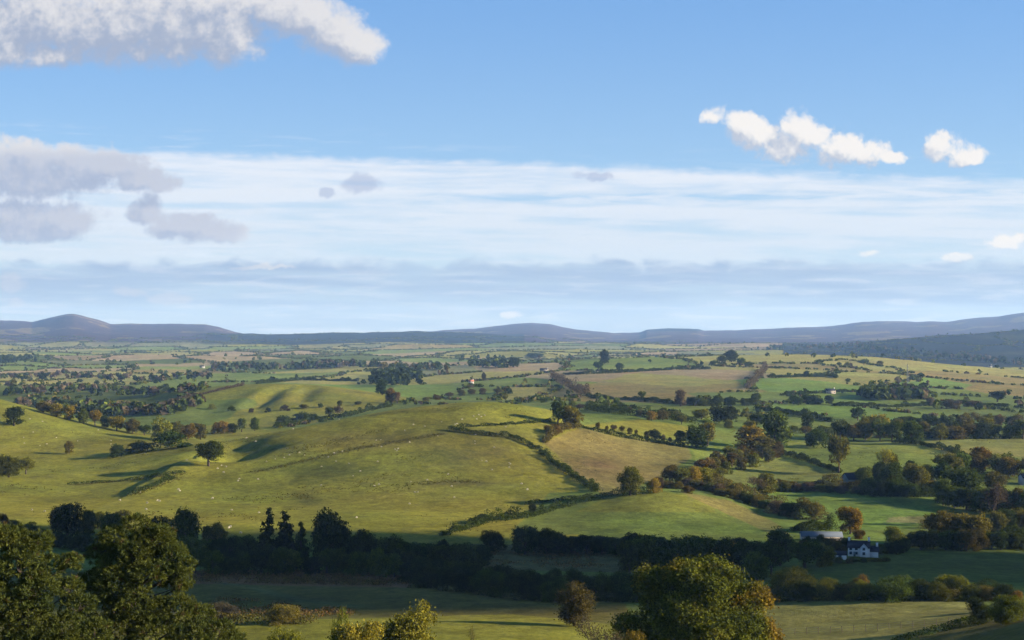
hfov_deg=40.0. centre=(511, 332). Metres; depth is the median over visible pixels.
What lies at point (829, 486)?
bush
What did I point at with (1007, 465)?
broadleaf tree
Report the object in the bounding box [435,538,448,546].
broadleaf tree
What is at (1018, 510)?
broadleaf tree
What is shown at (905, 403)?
hedge
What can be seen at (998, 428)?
broadleaf tree
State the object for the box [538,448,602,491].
hedge
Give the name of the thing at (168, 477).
hedge
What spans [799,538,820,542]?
bush
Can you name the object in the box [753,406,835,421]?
hedge
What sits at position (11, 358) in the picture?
woodland
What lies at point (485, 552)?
broadleaf tree
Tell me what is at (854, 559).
bush
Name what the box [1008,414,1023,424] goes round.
thin tree
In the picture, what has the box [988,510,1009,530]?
broadleaf tree
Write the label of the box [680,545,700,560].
broadleaf tree
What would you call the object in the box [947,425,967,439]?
broadleaf tree
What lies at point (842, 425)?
broadleaf tree
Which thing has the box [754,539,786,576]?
broadleaf tree
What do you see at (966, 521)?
broadleaf tree
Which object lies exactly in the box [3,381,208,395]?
woodland
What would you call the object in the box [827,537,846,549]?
bush
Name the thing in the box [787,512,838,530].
hedge
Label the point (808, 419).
broadleaf tree
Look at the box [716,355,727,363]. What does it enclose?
broadleaf tree
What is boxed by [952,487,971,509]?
broadleaf tree
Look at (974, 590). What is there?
bush
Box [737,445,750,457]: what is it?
broadleaf tree
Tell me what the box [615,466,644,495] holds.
broadleaf tree
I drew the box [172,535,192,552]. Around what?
broadleaf tree
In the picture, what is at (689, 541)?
broadleaf tree
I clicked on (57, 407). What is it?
broadleaf tree
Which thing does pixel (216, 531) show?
broadleaf tree
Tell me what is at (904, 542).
broadleaf tree
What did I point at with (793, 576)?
bush
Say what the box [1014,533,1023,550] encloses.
bush
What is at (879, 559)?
bush
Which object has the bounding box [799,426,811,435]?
broadleaf tree
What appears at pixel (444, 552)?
broadleaf tree
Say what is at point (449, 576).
bush
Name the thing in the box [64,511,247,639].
broadleaf tree
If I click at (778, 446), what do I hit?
bush
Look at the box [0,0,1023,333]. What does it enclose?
sky
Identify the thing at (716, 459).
broadleaf tree
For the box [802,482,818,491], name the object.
bush
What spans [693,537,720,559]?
broadleaf tree
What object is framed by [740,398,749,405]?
broadleaf tree
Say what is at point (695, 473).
broadleaf tree
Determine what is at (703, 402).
broadleaf tree
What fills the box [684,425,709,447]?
broadleaf tree
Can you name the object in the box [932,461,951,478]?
broadleaf tree
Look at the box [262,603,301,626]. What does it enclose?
bush
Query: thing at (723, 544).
broadleaf tree
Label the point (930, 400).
broadleaf tree
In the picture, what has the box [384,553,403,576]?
broadleaf tree
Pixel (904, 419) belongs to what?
broadleaf tree
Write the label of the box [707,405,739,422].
broadleaf tree
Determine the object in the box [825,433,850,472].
broadleaf tree
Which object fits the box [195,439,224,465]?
broadleaf tree
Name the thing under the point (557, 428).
bush
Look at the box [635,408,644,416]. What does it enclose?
bush
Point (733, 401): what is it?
broadleaf tree
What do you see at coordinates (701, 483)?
bush
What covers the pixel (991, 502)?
broadleaf tree
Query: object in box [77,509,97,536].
broadleaf tree
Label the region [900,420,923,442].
broadleaf tree
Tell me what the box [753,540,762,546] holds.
bush
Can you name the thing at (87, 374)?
woodland
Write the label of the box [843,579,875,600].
bush
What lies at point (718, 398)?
broadleaf tree
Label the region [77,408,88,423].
broadleaf tree
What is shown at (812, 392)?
hedge
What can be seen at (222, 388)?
hedge
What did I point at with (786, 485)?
bush
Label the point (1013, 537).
bush
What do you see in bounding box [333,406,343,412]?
broadleaf tree
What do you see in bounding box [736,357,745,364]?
broadleaf tree
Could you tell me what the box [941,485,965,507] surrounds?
broadleaf tree
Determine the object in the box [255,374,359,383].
hedge
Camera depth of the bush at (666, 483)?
685.41 m
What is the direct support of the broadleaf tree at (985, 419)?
on the terrain
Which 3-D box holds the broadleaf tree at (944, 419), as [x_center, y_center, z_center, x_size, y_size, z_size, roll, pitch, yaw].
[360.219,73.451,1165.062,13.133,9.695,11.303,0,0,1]
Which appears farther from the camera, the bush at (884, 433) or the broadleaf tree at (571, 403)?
the broadleaf tree at (571, 403)
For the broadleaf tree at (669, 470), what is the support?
on the terrain
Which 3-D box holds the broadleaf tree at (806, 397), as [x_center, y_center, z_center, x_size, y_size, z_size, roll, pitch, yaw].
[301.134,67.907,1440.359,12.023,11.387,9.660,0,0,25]
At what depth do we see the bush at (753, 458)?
822.12 m
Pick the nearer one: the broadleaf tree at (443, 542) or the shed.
the broadleaf tree at (443, 542)
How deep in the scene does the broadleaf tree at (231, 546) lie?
409.99 m
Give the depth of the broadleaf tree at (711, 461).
786.89 m
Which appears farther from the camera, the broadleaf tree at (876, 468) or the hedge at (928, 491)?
the broadleaf tree at (876, 468)
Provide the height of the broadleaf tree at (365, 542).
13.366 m
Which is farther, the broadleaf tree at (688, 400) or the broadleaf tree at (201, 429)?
the broadleaf tree at (688, 400)
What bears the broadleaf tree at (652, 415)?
on the terrain
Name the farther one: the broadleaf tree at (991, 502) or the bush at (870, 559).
the broadleaf tree at (991, 502)
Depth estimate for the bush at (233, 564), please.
375.39 m
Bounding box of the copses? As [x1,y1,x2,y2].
[0,333,1023,409]
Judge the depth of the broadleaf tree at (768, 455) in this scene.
850.00 m
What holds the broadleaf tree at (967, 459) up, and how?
on the terrain
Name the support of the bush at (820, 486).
on the terrain
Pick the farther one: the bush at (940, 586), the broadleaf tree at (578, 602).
the bush at (940, 586)
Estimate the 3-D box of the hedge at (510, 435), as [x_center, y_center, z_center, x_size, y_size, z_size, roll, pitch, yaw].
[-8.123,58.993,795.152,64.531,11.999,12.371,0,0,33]
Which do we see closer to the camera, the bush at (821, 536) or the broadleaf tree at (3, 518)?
the broadleaf tree at (3, 518)
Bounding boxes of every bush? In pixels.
[8,519,20,527]
[20,521,39,532]
[29,527,44,542]
[50,531,80,547]
[66,532,93,551]
[91,532,115,553]
[109,443,125,457]
[125,440,155,452]
[149,429,191,449]
[199,601,240,621]
[208,403,215,409]
[209,421,230,433]
[209,556,245,575]
[262,546,295,575]
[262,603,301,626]
[276,415,290,421]
[279,404,290,410]
[290,411,314,420]
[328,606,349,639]
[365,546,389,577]
[433,563,479,592]
[467,567,512,597]
[476,529,507,551]
[489,564,514,590]
[502,568,544,600]
[525,352,545,357]
[528,502,536,511]
[534,576,568,602]
[538,568,565,592]
[541,396,548,402]
[543,423,562,433]
[563,567,593,595]
[586,571,623,601]
[598,569,640,601]
[624,629,645,639]
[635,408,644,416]
[646,477,662,492]
[647,429,662,439]
[654,476,664,487]
[660,480,673,488]
[668,410,683,416]
[668,481,683,488]
[681,477,692,486]
[681,485,694,493]
[687,479,700,488]
[696,481,707,490]
[701,482,715,491]
[702,418,711,423]
[708,360,720,365]
[708,483,725,492]
[713,488,730,496]
[717,457,726,467]
[721,460,733,473]
[723,419,733,428]
[726,489,740,499]
[731,536,747,543]
[735,455,747,469]
[738,490,748,500]
[740,494,753,503]
[741,420,758,427]
[744,362,753,366]
[747,452,761,466]
[750,494,764,506]
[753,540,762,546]
[757,500,769,508]
[763,500,783,513]
[765,565,818,601]
[768,448,780,457]
[770,441,784,455]
[772,585,796,601]
[777,481,791,491]
[778,501,797,517]
[786,496,829,519]
[790,425,799,432]
[791,483,802,491]
[794,580,817,602]
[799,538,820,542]
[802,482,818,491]
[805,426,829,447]
[814,483,826,491]
[815,576,842,600]
[815,577,839,601]
[816,534,823,538]
[816,538,829,546]
[816,542,837,567]
[823,583,853,600]
[824,482,837,492]
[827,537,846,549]
[829,542,845,550]
[833,556,844,563]
[834,485,850,493]
[835,577,867,599]
[839,537,851,550]
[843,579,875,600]
[844,558,853,563]
[850,557,860,562]
[852,530,865,538]
[858,477,882,496]
[865,558,875,561]
[869,480,899,496]
[870,573,915,602]
[873,558,883,561]
[873,588,914,600]
[874,432,888,437]
[875,543,887,553]
[881,479,904,496]
[882,557,890,561]
[894,482,923,497]
[905,529,921,546]
[908,578,931,600]
[920,481,936,487]
[920,581,953,601]
[932,585,965,601]
[933,574,977,601]
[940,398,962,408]
[942,530,967,551]
[955,584,982,600]
[963,400,984,406]
[965,596,991,625]
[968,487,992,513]
[970,578,1000,596]
[972,529,990,551]
[975,585,994,601]
[985,594,1023,623]
[990,582,1016,598]
[991,525,1023,533]
[1004,532,1022,549]
[1006,590,1023,604]
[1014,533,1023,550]
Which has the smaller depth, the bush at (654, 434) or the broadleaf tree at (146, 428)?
the bush at (654, 434)
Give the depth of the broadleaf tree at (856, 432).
991.61 m
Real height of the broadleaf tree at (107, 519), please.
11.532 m
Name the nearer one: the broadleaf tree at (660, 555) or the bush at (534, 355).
the broadleaf tree at (660, 555)
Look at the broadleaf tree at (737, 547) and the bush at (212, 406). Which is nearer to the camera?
the broadleaf tree at (737, 547)
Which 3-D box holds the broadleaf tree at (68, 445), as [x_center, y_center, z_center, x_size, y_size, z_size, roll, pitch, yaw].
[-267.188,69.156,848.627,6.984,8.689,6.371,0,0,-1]
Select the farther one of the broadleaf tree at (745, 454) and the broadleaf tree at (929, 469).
the broadleaf tree at (745, 454)
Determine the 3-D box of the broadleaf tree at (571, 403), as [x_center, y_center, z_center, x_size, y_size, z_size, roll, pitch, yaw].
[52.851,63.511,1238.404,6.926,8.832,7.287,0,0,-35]
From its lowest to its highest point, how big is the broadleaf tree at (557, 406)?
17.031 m
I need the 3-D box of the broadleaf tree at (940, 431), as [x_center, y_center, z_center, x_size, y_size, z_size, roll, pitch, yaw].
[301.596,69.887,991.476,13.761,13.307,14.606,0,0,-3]
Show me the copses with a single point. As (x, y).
(505, 396)
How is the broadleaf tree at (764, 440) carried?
on the terrain
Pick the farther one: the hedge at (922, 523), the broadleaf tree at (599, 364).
the broadleaf tree at (599, 364)
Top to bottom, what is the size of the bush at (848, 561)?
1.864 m
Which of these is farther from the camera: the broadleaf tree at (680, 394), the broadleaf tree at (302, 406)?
the broadleaf tree at (302, 406)
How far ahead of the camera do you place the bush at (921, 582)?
283.58 m
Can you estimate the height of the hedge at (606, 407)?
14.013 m
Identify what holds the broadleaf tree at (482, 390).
on the terrain
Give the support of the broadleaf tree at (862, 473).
on the terrain
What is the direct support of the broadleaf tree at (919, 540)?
on the terrain
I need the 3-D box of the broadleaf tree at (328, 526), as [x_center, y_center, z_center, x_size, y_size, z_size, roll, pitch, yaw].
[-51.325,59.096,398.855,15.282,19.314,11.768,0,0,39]
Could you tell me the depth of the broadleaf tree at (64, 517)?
457.97 m
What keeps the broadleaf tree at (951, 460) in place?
on the terrain
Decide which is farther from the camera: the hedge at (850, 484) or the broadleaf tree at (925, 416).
the broadleaf tree at (925, 416)
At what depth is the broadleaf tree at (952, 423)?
1009.83 m
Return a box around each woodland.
[0,353,39,363]
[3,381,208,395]
[9,370,212,380]
[13,392,205,414]
[210,361,255,371]
[255,358,378,369]
[368,366,423,384]
[378,361,449,369]
[455,354,508,367]
[766,341,1023,365]
[856,382,891,400]
[886,382,930,399]
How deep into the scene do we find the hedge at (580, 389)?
1702.15 m
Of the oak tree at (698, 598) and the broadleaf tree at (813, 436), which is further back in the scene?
the broadleaf tree at (813, 436)
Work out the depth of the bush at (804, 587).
292.80 m
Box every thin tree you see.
[467,626,475,639]
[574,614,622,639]
[745,476,768,491]
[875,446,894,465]
[968,411,980,422]
[970,413,989,421]
[978,480,1011,529]
[995,416,1005,425]
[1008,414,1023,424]
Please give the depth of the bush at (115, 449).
823.53 m
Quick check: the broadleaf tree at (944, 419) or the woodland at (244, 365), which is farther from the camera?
the woodland at (244, 365)
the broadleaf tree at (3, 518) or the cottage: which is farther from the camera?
the broadleaf tree at (3, 518)
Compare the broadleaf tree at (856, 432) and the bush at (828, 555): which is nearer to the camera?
the bush at (828, 555)
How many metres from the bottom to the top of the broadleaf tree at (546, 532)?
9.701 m
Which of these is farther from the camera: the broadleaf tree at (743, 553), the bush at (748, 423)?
the bush at (748, 423)
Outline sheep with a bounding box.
[0,405,994,533]
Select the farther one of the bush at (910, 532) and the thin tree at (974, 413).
the thin tree at (974, 413)
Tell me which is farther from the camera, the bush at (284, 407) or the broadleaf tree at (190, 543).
the bush at (284, 407)
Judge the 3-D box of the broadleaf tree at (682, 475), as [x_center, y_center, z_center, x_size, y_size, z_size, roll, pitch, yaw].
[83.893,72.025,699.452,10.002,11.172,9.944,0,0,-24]
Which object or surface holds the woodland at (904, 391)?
on the terrain
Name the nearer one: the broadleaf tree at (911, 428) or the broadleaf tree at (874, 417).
the broadleaf tree at (911, 428)
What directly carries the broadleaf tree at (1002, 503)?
on the terrain
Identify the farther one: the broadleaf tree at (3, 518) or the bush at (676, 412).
the bush at (676, 412)
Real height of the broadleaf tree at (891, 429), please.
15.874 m
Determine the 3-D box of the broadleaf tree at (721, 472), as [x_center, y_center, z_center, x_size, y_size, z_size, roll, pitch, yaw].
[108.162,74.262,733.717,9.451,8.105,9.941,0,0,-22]
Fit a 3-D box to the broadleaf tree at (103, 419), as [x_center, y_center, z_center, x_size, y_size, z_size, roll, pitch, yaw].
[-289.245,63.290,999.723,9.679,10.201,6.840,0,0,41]
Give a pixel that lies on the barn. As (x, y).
(826, 534)
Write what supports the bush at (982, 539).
on the terrain
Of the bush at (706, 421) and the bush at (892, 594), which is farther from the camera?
the bush at (706, 421)
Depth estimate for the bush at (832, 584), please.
293.63 m
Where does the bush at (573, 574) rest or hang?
on the terrain
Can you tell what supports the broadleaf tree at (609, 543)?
on the terrain
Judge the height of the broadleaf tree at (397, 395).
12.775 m
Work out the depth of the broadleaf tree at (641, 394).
1457.02 m
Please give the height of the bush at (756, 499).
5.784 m
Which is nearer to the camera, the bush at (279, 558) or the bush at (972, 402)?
the bush at (279, 558)
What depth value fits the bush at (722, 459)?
803.12 m
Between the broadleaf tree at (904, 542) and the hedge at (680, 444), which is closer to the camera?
the broadleaf tree at (904, 542)
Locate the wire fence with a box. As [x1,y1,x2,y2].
[777,617,951,633]
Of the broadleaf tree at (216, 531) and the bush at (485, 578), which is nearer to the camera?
the bush at (485, 578)
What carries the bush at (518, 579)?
on the terrain
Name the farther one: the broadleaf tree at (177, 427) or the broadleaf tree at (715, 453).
the broadleaf tree at (177, 427)
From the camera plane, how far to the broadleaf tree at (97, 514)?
490.33 m
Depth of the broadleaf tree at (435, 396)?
1472.14 m
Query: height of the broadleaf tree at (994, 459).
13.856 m
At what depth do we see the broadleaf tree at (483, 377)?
2043.23 m
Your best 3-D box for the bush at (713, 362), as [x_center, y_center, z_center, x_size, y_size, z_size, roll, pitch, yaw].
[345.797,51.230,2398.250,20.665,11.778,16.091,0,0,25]
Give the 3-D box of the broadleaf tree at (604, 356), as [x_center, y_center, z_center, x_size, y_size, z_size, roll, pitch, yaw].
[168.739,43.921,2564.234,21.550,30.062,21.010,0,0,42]
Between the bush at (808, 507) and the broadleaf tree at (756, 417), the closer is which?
the bush at (808, 507)
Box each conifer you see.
[257,507,279,562]
[267,510,300,569]
[295,522,310,569]
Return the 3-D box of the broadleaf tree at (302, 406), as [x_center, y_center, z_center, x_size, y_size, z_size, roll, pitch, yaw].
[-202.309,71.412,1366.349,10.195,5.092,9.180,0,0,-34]
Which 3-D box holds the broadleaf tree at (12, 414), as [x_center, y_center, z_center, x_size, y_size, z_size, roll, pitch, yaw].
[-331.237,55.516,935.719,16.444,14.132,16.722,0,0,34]
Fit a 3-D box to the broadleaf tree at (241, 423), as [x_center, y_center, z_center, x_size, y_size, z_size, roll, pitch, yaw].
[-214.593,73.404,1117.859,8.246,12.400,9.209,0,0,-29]
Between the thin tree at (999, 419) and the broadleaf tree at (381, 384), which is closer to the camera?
the thin tree at (999, 419)
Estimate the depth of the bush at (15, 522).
465.51 m
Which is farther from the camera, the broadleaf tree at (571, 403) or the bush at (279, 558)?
the broadleaf tree at (571, 403)
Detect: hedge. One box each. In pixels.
[67,470,184,483]
[128,474,175,494]
[165,382,244,402]
[192,612,318,624]
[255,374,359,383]
[272,402,392,427]
[438,485,652,535]
[447,425,542,449]
[457,418,552,427]
[465,506,525,520]
[522,493,592,504]
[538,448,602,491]
[542,420,580,442]
[548,370,593,396]
[563,365,711,374]
[580,425,686,446]
[582,400,699,423]
[585,393,716,405]
[702,473,791,502]
[743,361,769,387]
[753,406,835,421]
[766,373,838,377]
[768,581,990,601]
[774,473,859,490]
[780,389,856,395]
[782,449,842,472]
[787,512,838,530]
[830,399,1023,407]
[854,482,934,496]
[891,615,992,639]
[892,437,967,455]
[917,431,1021,438]
[918,519,998,530]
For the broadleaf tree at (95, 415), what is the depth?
1002.61 m
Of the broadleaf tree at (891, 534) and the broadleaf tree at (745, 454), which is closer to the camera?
the broadleaf tree at (891, 534)
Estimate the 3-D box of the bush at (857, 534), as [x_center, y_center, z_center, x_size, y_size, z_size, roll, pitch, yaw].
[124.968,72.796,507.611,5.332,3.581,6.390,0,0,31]
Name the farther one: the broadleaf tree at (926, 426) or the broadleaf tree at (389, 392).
the broadleaf tree at (389, 392)
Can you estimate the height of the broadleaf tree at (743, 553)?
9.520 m
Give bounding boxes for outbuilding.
[834,551,846,559]
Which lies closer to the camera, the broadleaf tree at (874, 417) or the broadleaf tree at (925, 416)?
the broadleaf tree at (874, 417)
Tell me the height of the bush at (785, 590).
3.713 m
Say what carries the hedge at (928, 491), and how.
on the terrain
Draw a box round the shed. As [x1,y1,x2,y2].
[840,472,858,483]
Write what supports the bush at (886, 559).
on the terrain
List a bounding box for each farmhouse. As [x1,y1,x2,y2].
[825,387,835,393]
[1018,473,1023,485]
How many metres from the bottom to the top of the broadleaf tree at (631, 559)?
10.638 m
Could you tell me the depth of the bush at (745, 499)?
624.88 m
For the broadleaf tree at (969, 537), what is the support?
on the terrain
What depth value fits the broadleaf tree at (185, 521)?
423.84 m
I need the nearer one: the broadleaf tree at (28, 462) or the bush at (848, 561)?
the bush at (848, 561)
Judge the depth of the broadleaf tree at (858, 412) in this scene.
1228.30 m
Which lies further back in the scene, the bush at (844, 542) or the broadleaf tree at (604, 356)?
the broadleaf tree at (604, 356)
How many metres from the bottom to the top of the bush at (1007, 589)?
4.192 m
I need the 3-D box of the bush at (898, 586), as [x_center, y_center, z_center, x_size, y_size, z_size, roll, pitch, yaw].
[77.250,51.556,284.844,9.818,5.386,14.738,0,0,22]
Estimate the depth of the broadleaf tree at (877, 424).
990.73 m
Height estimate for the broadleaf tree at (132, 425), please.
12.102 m
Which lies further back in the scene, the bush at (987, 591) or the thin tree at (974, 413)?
the thin tree at (974, 413)
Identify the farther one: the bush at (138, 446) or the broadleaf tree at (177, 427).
the broadleaf tree at (177, 427)
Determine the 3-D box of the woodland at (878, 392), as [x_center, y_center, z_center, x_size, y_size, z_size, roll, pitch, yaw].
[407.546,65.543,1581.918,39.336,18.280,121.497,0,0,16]
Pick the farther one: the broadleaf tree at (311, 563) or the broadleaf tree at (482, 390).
the broadleaf tree at (482, 390)
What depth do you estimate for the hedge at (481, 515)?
559.37 m
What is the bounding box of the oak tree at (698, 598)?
[605,552,785,639]
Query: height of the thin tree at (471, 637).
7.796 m
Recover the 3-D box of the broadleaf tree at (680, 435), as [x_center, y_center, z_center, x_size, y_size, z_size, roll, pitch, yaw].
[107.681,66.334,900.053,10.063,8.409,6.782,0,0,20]
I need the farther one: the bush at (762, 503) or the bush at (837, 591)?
the bush at (762, 503)
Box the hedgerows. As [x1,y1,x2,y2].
[0,329,1023,427]
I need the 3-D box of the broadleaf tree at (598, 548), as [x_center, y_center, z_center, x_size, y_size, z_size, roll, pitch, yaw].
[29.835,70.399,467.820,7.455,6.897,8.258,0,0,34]
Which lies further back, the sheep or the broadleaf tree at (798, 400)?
the broadleaf tree at (798, 400)
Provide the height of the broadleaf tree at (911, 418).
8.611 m
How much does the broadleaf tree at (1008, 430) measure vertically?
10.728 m
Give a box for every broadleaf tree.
[0,454,22,477]
[0,513,9,523]
[0,521,113,639]
[2,406,26,425]
[18,457,36,473]
[35,400,51,412]
[46,501,85,535]
[47,403,64,416]
[63,404,75,419]
[64,441,74,453]
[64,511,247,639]
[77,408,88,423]
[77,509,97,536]
[89,410,101,425]
[94,511,103,528]
[95,511,123,539]
[100,415,109,427]
[106,416,126,430]
[114,509,131,526]
[124,418,139,432]
[138,424,151,434]
[144,515,172,539]
[150,415,172,438]
[170,505,202,540]
[171,421,183,433]
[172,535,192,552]
[179,423,196,438]
[183,537,199,548]
[184,547,206,572]
[195,423,207,439]
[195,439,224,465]
[199,521,228,540]
[223,534,238,558]
[227,423,237,432]
[233,534,259,569]
[237,418,246,431]
[249,417,259,430]
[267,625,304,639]
[284,548,304,574]
[299,404,308,408]
[300,556,321,575]
[306,507,353,569]
[315,548,339,573]
[324,407,334,414]
[325,619,385,639]
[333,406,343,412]
[346,528,377,566]
[374,379,388,394]
[374,533,406,572]
[378,598,442,639]
[384,387,394,401]
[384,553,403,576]
[394,392,400,402]
[401,542,415,558]
[405,543,430,558]
[427,542,460,561]
[432,394,440,399]
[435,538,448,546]
[456,390,465,395]
[462,542,480,551]
[467,388,475,393]
[472,544,494,566]
[479,388,486,394]
[481,372,485,380]
[507,356,520,366]
[510,525,542,553]
[535,527,558,553]
[544,531,571,553]
[550,399,565,423]
[553,580,598,626]
[560,405,584,428]
[562,535,579,553]
[568,400,574,407]
[571,534,595,553]
[574,404,584,409]
[580,575,607,594]
[592,534,608,553]
[593,361,603,370]
[599,349,610,363]
[602,536,622,554]
[615,363,623,369]
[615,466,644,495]
[615,540,644,573]
[619,531,642,542]
[625,533,667,563]
[630,535,656,568]
[638,391,645,396]
[646,411,657,420]
[649,546,676,569]
[656,410,670,419]
[660,464,678,480]
[665,533,707,555]
[666,544,683,567]
[673,389,686,405]
[673,467,689,482]
[674,430,686,441]
[676,415,686,423]
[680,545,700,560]
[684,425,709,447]
[686,396,692,405]
[686,466,703,480]
[690,396,701,405]
[692,408,709,418]
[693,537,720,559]
[694,459,709,467]
[698,422,715,445]
[699,397,707,405]
[700,467,715,483]
[705,456,714,465]
[707,399,717,405]
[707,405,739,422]
[708,463,718,469]
[709,450,724,464]
[710,456,720,465]
[710,467,727,481]
[710,536,735,568]
[710,540,743,570]
[713,395,722,404]
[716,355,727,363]
[720,445,739,464]
[723,349,738,361]
[723,397,732,405]
[723,540,759,575]
[726,453,738,466]
[727,396,735,405]
[732,424,765,452]
[735,543,767,565]
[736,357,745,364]
[736,449,743,464]
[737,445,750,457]
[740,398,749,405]
[740,550,771,580]
[743,448,751,462]
[749,412,764,424]
[751,393,761,403]
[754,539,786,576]
[755,434,775,450]
[755,443,767,458]
[755,471,777,494]
[759,409,793,446]
[761,447,775,461]
[765,526,794,565]
[786,540,827,567]
[788,395,797,402]
[793,396,802,404]
[799,414,813,428]
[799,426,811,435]
[801,394,810,403]
[810,395,818,402]
[817,398,823,404]
[817,425,838,440]
[824,395,833,403]
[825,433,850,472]
[830,419,850,436]
[835,506,863,533]
[847,426,865,440]
[849,406,866,420]
[853,574,869,583]
[854,466,872,481]
[856,415,874,439]
[867,413,889,435]
[870,460,886,479]
[871,417,887,440]
[876,461,908,482]
[882,526,906,542]
[883,421,901,440]
[885,542,904,553]
[886,450,899,466]
[893,418,903,432]
[898,416,907,422]
[899,537,910,552]
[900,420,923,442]
[902,462,932,484]
[906,530,935,549]
[908,416,918,422]
[918,420,930,433]
[922,413,929,422]
[922,464,935,481]
[923,509,958,533]
[926,397,934,404]
[927,529,938,548]
[928,415,938,425]
[930,423,948,439]
[930,452,963,470]
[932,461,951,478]
[932,475,951,505]
[939,465,986,490]
[940,416,954,422]
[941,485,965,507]
[943,420,962,434]
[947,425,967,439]
[951,511,992,546]
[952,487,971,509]
[953,451,971,470]
[954,412,974,429]
[956,528,977,549]
[962,422,976,436]
[964,491,985,510]
[966,452,987,473]
[969,446,992,468]
[973,422,993,437]
[977,416,995,424]
[979,413,994,421]
[983,470,1008,487]
[985,452,1008,471]
[985,530,1001,548]
[986,486,1010,511]
[987,390,1005,401]
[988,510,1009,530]
[989,423,1001,436]
[992,414,1004,425]
[993,530,1009,549]
[994,451,1019,474]
[995,456,1022,477]
[995,489,1014,510]
[998,508,1018,529]
[999,493,1017,509]
[1001,425,1017,438]
[1004,415,1014,426]
[1009,507,1023,523]
[1010,485,1023,509]
[1012,419,1023,438]
[1013,491,1023,509]
[1016,457,1023,472]
[1016,511,1023,527]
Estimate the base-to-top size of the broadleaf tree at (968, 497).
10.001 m
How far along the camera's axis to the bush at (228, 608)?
260.38 m
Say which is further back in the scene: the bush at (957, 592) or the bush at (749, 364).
the bush at (749, 364)
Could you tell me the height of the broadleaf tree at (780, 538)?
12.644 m
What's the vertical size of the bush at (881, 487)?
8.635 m
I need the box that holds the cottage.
[847,536,878,557]
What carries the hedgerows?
on the terrain
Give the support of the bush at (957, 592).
on the terrain
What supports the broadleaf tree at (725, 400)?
on the terrain
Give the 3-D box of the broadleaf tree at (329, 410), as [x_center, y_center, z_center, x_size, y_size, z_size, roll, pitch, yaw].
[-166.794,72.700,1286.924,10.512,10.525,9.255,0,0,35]
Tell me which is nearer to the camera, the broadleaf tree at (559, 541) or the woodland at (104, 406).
the broadleaf tree at (559, 541)
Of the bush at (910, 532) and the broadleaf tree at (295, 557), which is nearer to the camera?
the broadleaf tree at (295, 557)
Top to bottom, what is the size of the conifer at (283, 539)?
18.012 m
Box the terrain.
[0,313,1023,639]
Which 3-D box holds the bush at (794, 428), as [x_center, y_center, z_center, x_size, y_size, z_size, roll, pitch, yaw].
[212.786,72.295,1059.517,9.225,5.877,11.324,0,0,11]
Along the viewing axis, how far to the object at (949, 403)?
1435.88 m
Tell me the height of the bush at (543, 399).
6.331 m
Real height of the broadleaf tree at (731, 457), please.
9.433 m
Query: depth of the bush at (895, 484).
677.83 m
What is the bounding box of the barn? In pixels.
[799,531,842,540]
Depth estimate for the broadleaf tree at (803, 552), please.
407.14 m
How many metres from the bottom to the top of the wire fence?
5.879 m
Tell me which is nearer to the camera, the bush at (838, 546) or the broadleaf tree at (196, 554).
the broadleaf tree at (196, 554)
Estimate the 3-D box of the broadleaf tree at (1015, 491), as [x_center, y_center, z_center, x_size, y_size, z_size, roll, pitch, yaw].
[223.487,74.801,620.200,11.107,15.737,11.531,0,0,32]
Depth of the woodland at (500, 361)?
2676.97 m
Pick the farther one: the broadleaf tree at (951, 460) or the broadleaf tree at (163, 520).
the broadleaf tree at (951, 460)
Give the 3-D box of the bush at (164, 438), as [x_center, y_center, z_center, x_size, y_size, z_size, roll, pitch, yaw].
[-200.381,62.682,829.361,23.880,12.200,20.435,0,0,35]
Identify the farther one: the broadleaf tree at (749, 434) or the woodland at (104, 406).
the woodland at (104, 406)
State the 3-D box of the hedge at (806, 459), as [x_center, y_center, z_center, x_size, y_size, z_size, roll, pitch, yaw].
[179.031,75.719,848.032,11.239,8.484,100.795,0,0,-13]
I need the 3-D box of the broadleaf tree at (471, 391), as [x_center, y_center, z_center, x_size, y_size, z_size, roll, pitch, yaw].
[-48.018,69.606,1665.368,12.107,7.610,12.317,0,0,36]
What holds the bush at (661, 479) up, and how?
on the terrain
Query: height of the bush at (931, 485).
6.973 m
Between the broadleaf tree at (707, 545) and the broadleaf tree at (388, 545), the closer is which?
the broadleaf tree at (388, 545)
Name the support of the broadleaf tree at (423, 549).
on the terrain
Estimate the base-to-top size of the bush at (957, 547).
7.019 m
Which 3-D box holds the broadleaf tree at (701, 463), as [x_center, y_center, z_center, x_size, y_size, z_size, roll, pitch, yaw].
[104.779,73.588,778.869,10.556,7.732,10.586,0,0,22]
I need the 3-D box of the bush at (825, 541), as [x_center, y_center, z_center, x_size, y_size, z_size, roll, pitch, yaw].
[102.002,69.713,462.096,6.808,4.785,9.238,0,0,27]
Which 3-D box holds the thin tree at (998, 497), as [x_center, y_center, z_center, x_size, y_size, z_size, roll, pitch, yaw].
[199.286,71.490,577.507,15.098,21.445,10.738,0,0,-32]
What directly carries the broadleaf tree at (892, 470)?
on the terrain
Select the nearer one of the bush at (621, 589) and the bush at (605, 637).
the bush at (605, 637)
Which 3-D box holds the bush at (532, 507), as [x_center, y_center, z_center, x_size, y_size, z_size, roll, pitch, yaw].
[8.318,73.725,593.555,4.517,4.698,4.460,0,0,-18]
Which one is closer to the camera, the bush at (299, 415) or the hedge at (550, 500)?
the hedge at (550, 500)
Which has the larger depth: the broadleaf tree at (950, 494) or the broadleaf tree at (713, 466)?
the broadleaf tree at (713, 466)

